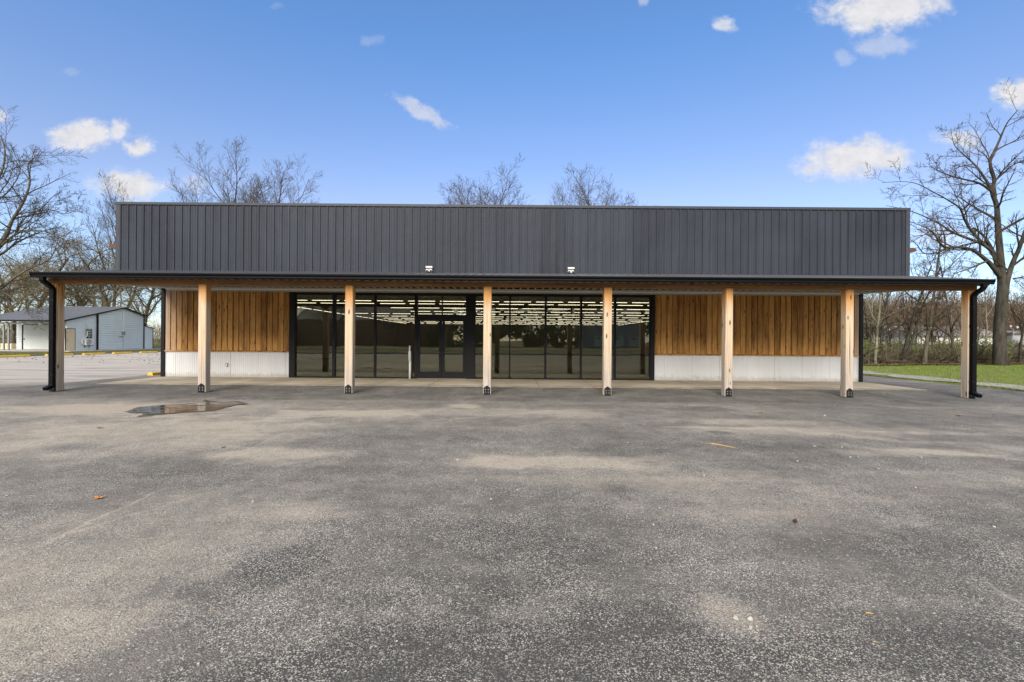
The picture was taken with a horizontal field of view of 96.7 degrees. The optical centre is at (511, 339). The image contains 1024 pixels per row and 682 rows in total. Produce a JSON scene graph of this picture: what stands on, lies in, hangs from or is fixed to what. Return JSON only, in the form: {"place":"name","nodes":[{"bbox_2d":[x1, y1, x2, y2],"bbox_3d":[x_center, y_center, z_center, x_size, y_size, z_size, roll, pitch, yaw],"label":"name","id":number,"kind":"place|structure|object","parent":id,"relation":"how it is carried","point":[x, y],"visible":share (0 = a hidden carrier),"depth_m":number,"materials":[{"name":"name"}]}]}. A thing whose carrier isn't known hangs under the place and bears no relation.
{"place":"outdoors","nodes":[
{"label":"outdoors","id":0,"kind":"place"},
{"bbox_2d":[0,343,16,348],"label":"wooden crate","id":1,"kind":"object","parent":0,"point":[13,346],"visible":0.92,"depth_m":47.02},
{"bbox_2d":[0,349,160,355],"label":"grass verge","id":2,"kind":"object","parent":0,"point":[21,352],"depth_m":39.04,"materials":[{"name":"plant"}]},
{"bbox_2d":[0,106,109,330],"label":"bare maple","id":3,"kind":"object","parent":2,"relation":"on","point":[8,231],"visible":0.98,"depth_m":36.02,"materials":[{"name":"brown plant"}]},
{"bbox_2d":[0,339,1015,390],"bbox_3d":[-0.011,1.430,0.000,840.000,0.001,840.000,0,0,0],"label":"ground","id":4,"kind":"structure","parent":0,"point":[157,346],"depth_m":67.85,"materials":[{"name":"green plant"}]},
{"bbox_2d":[0,273,36,321],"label":"bare oak","id":5,"kind":"object","parent":4,"relation":"on","point":[10,294],"visible":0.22,"depth_m":65.29,"materials":[{"name":"brown plant"}]},
{"bbox_2d":[0,254,47,343],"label":"bare oak","id":6,"kind":"object","parent":4,"relation":"on","point":[13,333],"visible":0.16,"depth_m":62.06,"materials":[{"name":"brown plant"}]},
{"bbox_2d":[0,247,119,306],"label":"bare oak","id":7,"kind":"object","parent":4,"relation":"on","point":[79,304],"visible":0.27,"depth_m":57.35,"materials":[{"name":"brown plant"}]},
{"bbox_2d":[0,223,132,308],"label":"bare oak","id":8,"kind":"object","parent":4,"relation":"on","point":[27,267],"visible":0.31,"depth_m":57.41,"materials":[{"name":"brown plant"}]},
{"bbox_2d":[0,243,135,308],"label":"bare oak","id":9,"kind":"object","parent":4,"relation":"on","point":[74,254],"visible":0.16,"depth_m":60.02,"materials":[{"name":"brown plant"}]},
{"bbox_2d":[0,347,147,351],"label":"shed slab","id":10,"kind":"structure","parent":4,"relation":"on","point":[64,350],"depth_m":43.35,"materials":[{"name":"concrete"}]},
{"bbox_2d":[0,306,154,350],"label":"metal shed","id":11,"kind":"structure","parent":10,"relation":"on","point":[104,328],"depth_m":45.09,"materials":[{"name":"white metal"}]},
{"bbox_2d":[22,324,48,349],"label":"garage door","id":12,"kind":"structure","parent":11,"relation":"in","point":[32,338],"depth_m":45.02,"materials":[{"name":"white metal"}]},
{"bbox_2d":[65,328,75,350],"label":"door","id":13,"kind":"structure","parent":11,"relation":"in","point":[70,333],"depth_m":42.36,"materials":[{"name":"beige wood"}]},
{"bbox_2d":[81,323,93,347],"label":"air conditioner","id":14,"kind":"object","parent":11,"relation":"attached to","point":[88,342],"visible":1,"depth_m":43.80,"materials":[{"name":"grey metal"}]},
{"bbox_2d":[85,329,92,338],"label":"window","id":15,"kind":"structure","parent":11,"relation":"in","point":[90,331],"depth_m":44.28,"materials":[{"name":"white glass"}]},
{"bbox_2d":[118,311,125,335],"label":"power mast","id":16,"kind":"object","parent":11,"relation":"attached to","point":[123,333],"visible":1,"depth_m":48.01,"materials":[{"name":"white plastic"}]},
{"bbox_2d":[0,227,158,312],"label":"bare oak","id":17,"kind":"object","parent":4,"relation":"on","point":[124,288],"visible":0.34,"depth_m":54.46,"materials":[{"name":"brown plant"}]},
{"bbox_2d":[0,314,160,344],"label":"distant wood","id":18,"kind":"object","parent":4,"relation":"on","point":[158,334],"visible":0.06,"depth_m":80.85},
{"bbox_2d":[64,168,128,306],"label":"bare tree","id":19,"kind":"object","parent":4,"relation":"on","point":[112,210],"visible":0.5,"depth_m":57.38,"materials":[{"name":"brown plant"}]},
{"bbox_2d":[91,259,160,333],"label":"bare oak","id":20,"kind":"object","parent":4,"relation":"on","point":[147,312],"visible":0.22,"depth_m":56.96,"materials":[{"name":"brown plant"}]},
{"bbox_2d":[137,287,160,318],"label":"bare oak","id":21,"kind":"object","parent":4,"relation":"on","point":[154,296],"visible":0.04,"depth_m":56.19,"materials":[{"name":"brown plant"}]},
{"bbox_2d":[145,167,237,302],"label":"bare tree","id":22,"kind":"object","parent":4,"relation":"on","point":[223,200],"visible":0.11,"depth_m":52.89,"materials":[{"name":"brown plant"}]},
{"bbox_2d":[167,137,285,202],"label":"bare tree","id":23,"kind":"object","parent":4,"relation":"on","point":[236,191],"visible":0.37,"depth_m":51.47,"materials":[{"name":"brown plant"}]},
{"bbox_2d":[238,154,323,202],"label":"bare tree","id":24,"kind":"object","parent":4,"relation":"on","point":[280,187],"visible":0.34,"depth_m":51.15,"materials":[{"name":"brown plant"}]},
{"bbox_2d":[440,176,475,203],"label":"bare tree","id":25,"kind":"object","parent":4,"relation":"on","point":[457,195],"visible":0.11,"depth_m":53.29,"materials":[{"name":"brown plant"}]},
{"bbox_2d":[440,153,534,204],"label":"bare tree","id":26,"kind":"object","parent":4,"relation":"on","point":[502,199],"visible":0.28,"depth_m":51.58,"materials":[{"name":"brown plant"}]},
{"bbox_2d":[29,202,995,398],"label":"store building","id":27,"kind":"structure","parent":4,"relation":"on","point":[728,295],"depth_m":13.58,"materials":[{"name":"black metal"}]},
{"bbox_2d":[295,294,333,377],"bbox_3d":[-6.673,-0.136,15.430,1.300,2.835,0.120,0,0,0],"label":"window","id":28,"kind":"structure","parent":27,"relation":"in","point":[296,299],"depth_m":15.37,"materials":[{"name":"black metal"}]},
{"bbox_2d":[311,299,339,300],"bbox_3d":[-7.456,-1.641,18.192,1.140,0.148,0.040,0,0,0],"label":"strip light","id":29,"kind":"object","parent":27,"relation":"attached to","point":[324,299],"visible":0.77,"depth_m":18.18,"materials":[{"name":"white plastic"}]},
{"bbox_2d":[333,294,374,377],"bbox_3d":[-5.330,-0.125,15.430,1.388,2.835,0.120,0,0,0],"label":"window","id":30,"kind":"structure","parent":27,"relation":"in","point":[335,295],"depth_m":15.37,"materials":[{"name":"black metal"}]},
{"bbox_2d":[355,302,373,303],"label":"strip light","id":31,"kind":"object","parent":27,"relation":"attached to","point":[364,302],"visible":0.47,"depth_m":19.59,"materials":[{"name":"white plastic"}]},
{"bbox_2d":[379,300,404,303],"bbox_3d":[-5.144,-1.623,19.598,1.140,0.148,0.040,0,0,0],"label":"strip light","id":32,"kind":"object","parent":27,"relation":"attached to","point":[391,303],"visible":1,"depth_m":19.59,"materials":[{"name":"white plastic"}]},
{"bbox_2d":[374,294,415,377],"bbox_3d":[-3.942,-0.115,15.430,1.388,2.835,0.120,0,0,0],"label":"window","id":33,"kind":"structure","parent":27,"relation":"in","point":[375,371],"depth_m":15.37,"materials":[{"name":"black metal"}]},
{"bbox_2d":[425,266,432,271],"bbox_3d":[-2.458,-2.096,13.487,0.200,0.186,0.144,0,0,0],"label":"security light","id":34,"kind":"object","parent":27,"relation":"attached to","point":[428,268],"visible":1,"depth_m":13.45,"materials":[{"name":"white metal"}]},
{"bbox_2d":[417,320,441,377],"bbox_3d":[-2.787,0.311,15.412,0.818,1.982,0.146,0,0,0],"label":"door","id":35,"kind":"structure","parent":27,"relation":"in","point":[420,374],"depth_m":15.37,"materials":[{"name":"black metal"}]},
{"bbox_2d":[439,300,465,301],"bbox_3d":[-2.336,-1.602,18.210,1.140,0.148,0.040,0,0,0],"label":"strip light","id":36,"kind":"object","parent":27,"relation":"attached to","point":[453,300],"visible":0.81,"depth_m":18.19,"materials":[{"name":"white plastic"}]},
{"bbox_2d":[442,320,465,378],"bbox_3d":[-1.969,0.317,15.412,0.793,1.982,0.146,0,0,0],"label":"door","id":37,"kind":"structure","parent":27,"relation":"in","point":[458,375],"depth_m":15.37,"materials":[{"name":"black metal"}]},
{"bbox_2d":[475,295,509,378],"bbox_3d":[-0.662,-0.090,15.430,1.173,2.835,0.120,0,0,0],"label":"window","id":38,"kind":"structure","parent":27,"relation":"in","point":[475,295],"depth_m":15.37,"materials":[{"name":"black metal"}]},
{"bbox_2d":[498,301,523,304],"bbox_3d":[-0.024,-1.584,19.591,1.140,0.148,0.040,0,0,0],"label":"strip light","id":39,"kind":"object","parent":27,"relation":"attached to","point":[503,303],"visible":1,"depth_m":19.58,"materials":[{"name":"white plastic"}]},
{"bbox_2d":[509,295,545,378],"bbox_3d":[0.529,-0.080,15.430,1.210,2.835,0.120,0,0,0],"label":"window","id":40,"kind":"structure","parent":27,"relation":"in","point":[510,295],"depth_m":15.37,"materials":[{"name":"black metal"}]},
{"bbox_2d":[545,296,580,379],"bbox_3d":[1.735,-0.071,15.430,1.202,2.835,0.120,0,0,0],"label":"window","id":41,"kind":"structure","parent":27,"relation":"in","point":[579,378],"depth_m":15.37,"materials":[{"name":"black metal"}]},
{"bbox_2d":[568,267,574,272],"bbox_3d":[1.748,-2.064,13.487,0.200,0.186,0.144,0,0,0],"label":"security light","id":42,"kind":"object","parent":27,"relation":"attached to","point":[570,269],"visible":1,"depth_m":13.45,"materials":[{"name":"white metal"}]},
{"bbox_2d":[567,301,595,302],"bbox_3d":[2.784,-1.563,18.199,1.140,0.148,0.040,0,0,0],"label":"strip light","id":43,"kind":"object","parent":27,"relation":"attached to","point":[583,301],"visible":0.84,"depth_m":18.18,"materials":[{"name":"white plastic"}]},
{"bbox_2d":[581,296,615,379],"bbox_3d":[2.911,-0.062,15.430,1.151,2.835,0.120,0,0,0],"label":"window","id":44,"kind":"structure","parent":27,"relation":"in","point":[613,378],"depth_m":15.37,"materials":[{"name":"black metal"}]},
{"bbox_2d":[617,302,642,305],"bbox_3d":[5.096,-1.545,19.597,1.140,0.148,0.040,0,0,0],"label":"strip light","id":45,"kind":"object","parent":27,"relation":"attached to","point":[622,304],"visible":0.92,"depth_m":19.59,"materials":[{"name":"white plastic"}]},
{"bbox_2d":[615,296,650,379],"bbox_3d":[4.077,-0.053,15.430,1.181,2.835,0.120,0,0,0],"label":"window","id":46,"kind":"structure","parent":27,"relation":"in","point":[648,378],"depth_m":15.37,"materials":[{"name":"black metal"}]},
{"bbox_2d":[549,176,579,204],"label":"bare tree","id":47,"kind":"object","parent":4,"relation":"on","point":[559,189],"visible":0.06,"depth_m":52.28,"materials":[{"name":"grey plant"}]},
{"bbox_2d":[546,161,655,205],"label":"bare tree","id":48,"kind":"object","parent":4,"relation":"on","point":[587,197],"visible":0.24,"depth_m":52.12,"materials":[{"name":"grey plant"}]},
{"bbox_2d":[863,292,885,342],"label":"woodland tree","id":49,"kind":"object","parent":4,"relation":"on","point":[872,311],"visible":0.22,"depth_m":55.62,"materials":[{"name":"brown plant"}]},
{"bbox_2d":[863,294,894,343],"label":"woodland tree","id":50,"kind":"object","parent":4,"relation":"on","point":[871,320],"visible":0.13,"depth_m":60.88,"materials":[{"name":"brown plant"}]},
{"bbox_2d":[863,294,908,341],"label":"woodland tree","id":51,"kind":"object","parent":4,"relation":"on","point":[876,314],"visible":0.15,"depth_m":57.89,"materials":[{"name":"brown plant"}]},
{"bbox_2d":[895,296,913,339],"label":"woodland tree","id":52,"kind":"object","parent":4,"relation":"on","point":[901,317],"visible":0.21,"depth_m":60.42,"materials":[{"name":"brown plant"}]},
{"bbox_2d":[897,304,928,342],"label":"woodland tree","id":53,"kind":"object","parent":4,"relation":"on","point":[912,329],"visible":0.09,"depth_m":63.26,"materials":[{"name":"brown plant"}]},
{"bbox_2d":[907,291,929,342],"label":"woodland tree","id":54,"kind":"object","parent":4,"relation":"on","point":[924,320],"visible":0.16,"depth_m":63.85,"materials":[{"name":"brown plant"}]},
{"bbox_2d":[879,326,992,344],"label":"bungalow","id":55,"kind":"object","parent":4,"relation":"on","point":[941,338],"visible":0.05,"depth_m":75.22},
{"bbox_2d":[863,291,1023,342],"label":"distant wood","id":56,"kind":"object","parent":4,"relation":"on","point":[1008,329],"visible":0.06,"depth_m":89.54,"materials":[{"name":"brown plant"}]},
{"bbox_2d":[863,332,1023,364],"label":"brush","id":57,"kind":"object","parent":4,"relation":"on","point":[950,356],"depth_m":29.64,"materials":[{"name":"plant"}]},
{"bbox_2d":[937,295,959,340],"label":"woodland tree","id":58,"kind":"object","parent":4,"relation":"on","point":[946,321],"visible":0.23,"depth_m":63.35,"materials":[{"name":"brown plant"}]},
{"bbox_2d":[940,309,960,343],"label":"woodland tree","id":59,"kind":"object","parent":4,"relation":"on","point":[953,327],"visible":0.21,"depth_m":63.33,"materials":[{"name":"brown plant"}]},
{"bbox_2d":[953,295,960,344],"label":"woodland tree","id":60,"kind":"object","parent":4,"relation":"on","point":[956,316],"visible":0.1,"depth_m":65.89,"materials":[{"name":"brown plant"}]},
{"bbox_2d":[955,287,995,334],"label":"woodland tree","id":61,"kind":"object","parent":4,"relation":"on","point":[989,320],"visible":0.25,"depth_m":59.89,"materials":[{"name":"brown plant"}]},
{"bbox_2d":[992,331,1020,343],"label":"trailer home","id":62,"kind":"object","parent":4,"relation":"on","point":[1017,336],"visible":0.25,"depth_m":76.00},
{"bbox_2d":[96,377,924,389],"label":"sidewalk","id":63,"kind":"structure","parent":0,"point":[509,383],"depth_m":13.93,"materials":[{"name":"concrete"}]},
{"bbox_2d":[408,346,410,378],"bbox_3d":[-3.436,0.750,15.290,0.095,1.114,0.092,0,0,0],"label":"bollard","id":64,"kind":"object","parent":63,"relation":"on","point":[409,355],"visible":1,"depth_m":15.26,"materials":[{"name":"white plastic"}]},
{"bbox_2d":[0,352,1023,681],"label":"parking lot","id":65,"kind":"structure","parent":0,"point":[416,542],"depth_m":3.29,"materials":[{"name":"grey asphalt"}]},
{"bbox_2d":[0,355,29,357],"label":"wheel stop","id":66,"kind":"object","parent":65,"relation":"on","point":[14,356],"visible":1,"depth_m":30.11,"materials":[{"name":"yellow paint"}]},
{"bbox_2d":[6,352,160,363],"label":"fallen leaves","id":67,"kind":"object","parent":65,"relation":"on","point":[94,355],"visible":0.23,"depth_m":29.82,"materials":[{"name":"brown plant"}]},
{"bbox_2d":[82,353,105,354],"bbox_3d":[-32.507,1.084,35.400,0.213,0.125,1.800,0,0,0],"label":"wheel stop","id":68,"kind":"object","parent":65,"relation":"on","point":[92,353],"visible":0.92,"depth_m":35.06,"materials":[{"name":"yellow paint"}]},
{"bbox_2d":[112,352,132,353],"bbox_3d":[-32.261,1.086,37.700,0.213,0.125,1.800,0,0,0],"label":"wheel stop","id":69,"kind":"object","parent":65,"relation":"on","point":[121,352],"visible":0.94,"depth_m":37.47,"materials":[{"name":"yellow paint"}]},
{"bbox_2d":[139,351,157,352],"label":"wheel stop","id":70,"kind":"object","parent":65,"relation":"on","point":[149,352],"visible":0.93,"depth_m":40.13,"materials":[{"name":"yellow paint"}]},
{"bbox_2d":[147,371,160,375],"bbox_3d":[-13.010,1.234,17.250,0.213,0.125,1.900,0,0,-2],"label":"wheel stop","id":71,"kind":"object","parent":65,"relation":"on","point":[153,373],"visible":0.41,"depth_m":16.39,"materials":[{"name":"yellow paint"}]},
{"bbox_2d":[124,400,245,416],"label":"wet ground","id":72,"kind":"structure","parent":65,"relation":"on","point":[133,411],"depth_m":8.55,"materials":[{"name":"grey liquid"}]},
{"bbox_2d":[133,401,240,414],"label":"puddle","id":73,"kind":"object","parent":65,"relation":"on","point":[174,408],"visible":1,"depth_m":8.98,"materials":[{"name":"liquid"}]},
{"bbox_2d":[709,443,738,448],"bbox_3d":[2.818,1.409,6.050,0.372,0.027,0.034,0,0,42],"label":"wood splinter","id":74,"kind":"object","parent":65,"relation":"on","point":[721,445],"visible":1,"depth_m":6.07,"materials":[{"name":"beige wood"}]},
{"bbox_2d":[0,0,1023,338],"label":"sky","id":75,"kind":"structure","parent":0,"point":[739,103],"materials":[{"name":"blue"}]},
{"bbox_2d":[871,299,890,340],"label":"woodland tree","id":76,"kind":"object","parent":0,"point":[877,320],"visible":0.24,"depth_m":40.26,"materials":[{"name":"brown plant"}]},
{"bbox_2d":[864,363,1019,364],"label":"woodland floor","id":77,"kind":"structure","parent":0,"point":[936,364],"depth_m":28.61,"materials":[{"name":"brown plant"}]},
{"bbox_2d":[863,294,883,347],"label":"woodland tree","id":78,"kind":"object","parent":77,"relation":"on","point":[867,334],"visible":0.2,"depth_m":31.29,"materials":[{"name":"brown plant"}]},
{"bbox_2d":[864,303,901,351],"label":"woodland tree","id":79,"kind":"object","parent":77,"relation":"on","point":[881,326],"visible":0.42,"depth_m":36.00,"materials":[{"name":"brown plant"}]},
{"bbox_2d":[867,294,905,347],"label":"woodland tree","id":80,"kind":"object","parent":77,"relation":"on","point":[887,325],"visible":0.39,"depth_m":31.94,"materials":[{"name":"brown plant"}]},
{"bbox_2d":[863,292,921,363],"bbox_3d":[22.533,-1.982,27.669,2.491,7.290,3.413,0,0,-1],"label":"woodland tree","id":81,"kind":"object","parent":77,"relation":"on","point":[879,317],"visible":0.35,"depth_m":27.94,"materials":[{"name":"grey plant"}]},
{"bbox_2d":[863,241,933,363],"bbox_3d":[23.670,-2.627,29.030,2.752,8.583,5.203,0,0,-25],"label":"woodland tree","id":82,"kind":"object","parent":77,"relation":"on","point":[882,334],"visible":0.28,"depth_m":28.66,"materials":[{"name":"brown plant"}]},
{"bbox_2d":[884,295,914,355],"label":"woodland tree","id":83,"kind":"object","parent":77,"relation":"on","point":[899,323],"visible":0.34,"depth_m":35.82,"materials":[{"name":"brown plant"}]},
{"bbox_2d":[890,292,928,351],"bbox_3d":[31.094,-1.752,35.648,2.908,6.820,2.661,0,0,-16],"label":"woodland tree","id":84,"kind":"object","parent":77,"relation":"on","point":[905,311],"visible":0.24,"depth_m":35.84,"materials":[{"name":"brown plant"}]},
{"bbox_2d":[909,291,941,341],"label":"woodland tree","id":85,"kind":"object","parent":77,"relation":"on","point":[919,328],"visible":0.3,"depth_m":41.81,"materials":[{"name":"brown plant"}]},
{"bbox_2d":[918,306,950,352],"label":"woodland tree","id":86,"kind":"object","parent":77,"relation":"on","point":[940,328],"visible":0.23,"depth_m":33.38,"materials":[{"name":"brown plant"}]},
{"bbox_2d":[911,299,960,342],"bbox_3d":[31.233,-0.963,33.139,3.168,5.262,2.853,0,0,15],"label":"woodland tree","id":87,"kind":"object","parent":77,"relation":"on","point":[925,331],"visible":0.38,"depth_m":33.14,"materials":[{"name":"brown plant"}]},
{"bbox_2d":[920,292,951,347],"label":"woodland tree","id":88,"kind":"object","parent":77,"relation":"on","point":[931,332],"visible":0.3,"depth_m":31.74,"materials":[{"name":"brown plant"}]},
{"bbox_2d":[884,235,990,363],"bbox_3d":[25.344,-2.247,27.273,4.767,7.918,4.293,0,0,27],"label":"woodland tree","id":89,"kind":"object","parent":77,"relation":"on","point":[916,309],"visible":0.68,"depth_m":27.50,"materials":[{"name":"brown plant"}]},
{"bbox_2d":[923,291,960,338],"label":"woodland tree","id":90,"kind":"object","parent":77,"relation":"on","point":[954,320],"visible":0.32,"depth_m":34.52,"materials":[{"name":"brown plant"}]},
{"bbox_2d":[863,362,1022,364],"bbox_3d":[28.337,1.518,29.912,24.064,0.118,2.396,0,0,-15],"label":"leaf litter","id":91,"kind":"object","parent":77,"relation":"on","point":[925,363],"visible":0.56,"depth_m":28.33,"materials":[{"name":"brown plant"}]},
{"bbox_2d":[863,329,1023,365],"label":"fallen branches","id":92,"kind":"object","parent":77,"relation":"on","point":[886,359],"visible":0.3,"depth_m":28.77,"materials":[{"name":"brown plant"}]},
{"bbox_2d":[905,200,983,364],"bbox_3d":[26.435,-3.445,28.447,4.393,10.304,4.020,0,0,6],"label":"woodland tree","id":93,"kind":"object","parent":77,"relation":"on","point":[925,355],"visible":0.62,"depth_m":28.15,"materials":[{"name":"brown plant"}]},
{"bbox_2d":[922,242,977,360],"bbox_3d":[28.728,-2.440,30.006,2.655,8.280,5.019,0,0,18],"label":"woodland tree","id":94,"kind":"object","parent":77,"relation":"on","point":[950,322],"visible":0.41,"depth_m":30.14,"materials":[{"name":"brown plant"}]},
{"bbox_2d":[952,298,960,341],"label":"woodland tree","id":95,"kind":"object","parent":77,"relation":"on","point":[955,319],"visible":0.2,"depth_m":40.33,"materials":[{"name":"brown plant"}]},
{"bbox_2d":[950,262,996,359],"bbox_3d":[31.747,-1.812,30.860,3.318,7.088,2.422,0,0,-1],"label":"woodland tree","id":96,"kind":"object","parent":77,"relation":"on","point":[985,320],"visible":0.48,"depth_m":30.78,"materials":[{"name":"brown plant"}]},
{"bbox_2d":[977,299,988,335],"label":"woodland tree","id":97,"kind":"object","parent":77,"relation":"on","point":[980,311],"visible":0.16,"depth_m":41.37,"materials":[{"name":"brown plant"}]},
{"bbox_2d":[977,290,992,341],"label":"woodland tree","id":98,"kind":"object","parent":77,"relation":"on","point":[989,315],"visible":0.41,"depth_m":56.35,"materials":[{"name":"brown plant"}]},
{"bbox_2d":[988,288,1018,335],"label":"woodland tree","id":99,"kind":"object","parent":77,"relation":"on","point":[1010,317],"visible":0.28,"depth_m":63.71,"materials":[{"name":"brown plant"}]},
{"bbox_2d":[1007,271,1023,363],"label":"woodland tree","id":100,"kind":"object","parent":77,"relation":"on","point":[1020,358],"visible":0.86,"depth_m":30.57,"materials":[{"name":"brown plant"}]},
{"bbox_2d":[1007,278,1023,327],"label":"woodland tree","id":101,"kind":"object","parent":77,"relation":"on","point":[1017,307],"visible":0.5,"depth_m":32.59,"materials":[{"name":"brown plant"}]},
{"bbox_2d":[1008,282,1023,332],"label":"woodland tree","id":102,"kind":"object","parent":77,"relation":"on","point":[1017,304],"visible":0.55,"depth_m":34.40,"materials":[{"name":"brown plant"}]},
{"bbox_2d":[1012,276,1023,321],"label":"woodland tree","id":103,"kind":"object","parent":77,"relation":"on","point":[1020,297],"visible":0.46,"depth_m":34.80,"materials":[{"name":"brown plant"}]},
{"bbox_2d":[863,364,1023,390],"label":"lawn","id":104,"kind":"structure","parent":0,"point":[980,371],"depth_m":21.79,"materials":[{"name":"green plant"}]},
{"bbox_2d":[863,371,1023,389],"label":"gravel strip","id":105,"kind":"object","parent":104,"relation":"on","point":[1013,386],"visible":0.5,"depth_m":16.89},
{"bbox_2d":[863,373,1023,390],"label":"verge grass","id":106,"kind":"structure","parent":104,"relation":"on","point":[1005,388],"depth_m":15.90,"materials":[{"name":"green plant"}]},
{"bbox_2d":[864,77,1023,365],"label":"bare maple","id":107,"kind":"object","parent":104,"relation":"on","point":[998,268],"visible":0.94,"depth_m":28.42,"materials":[{"name":"brown plant"}]}
]}

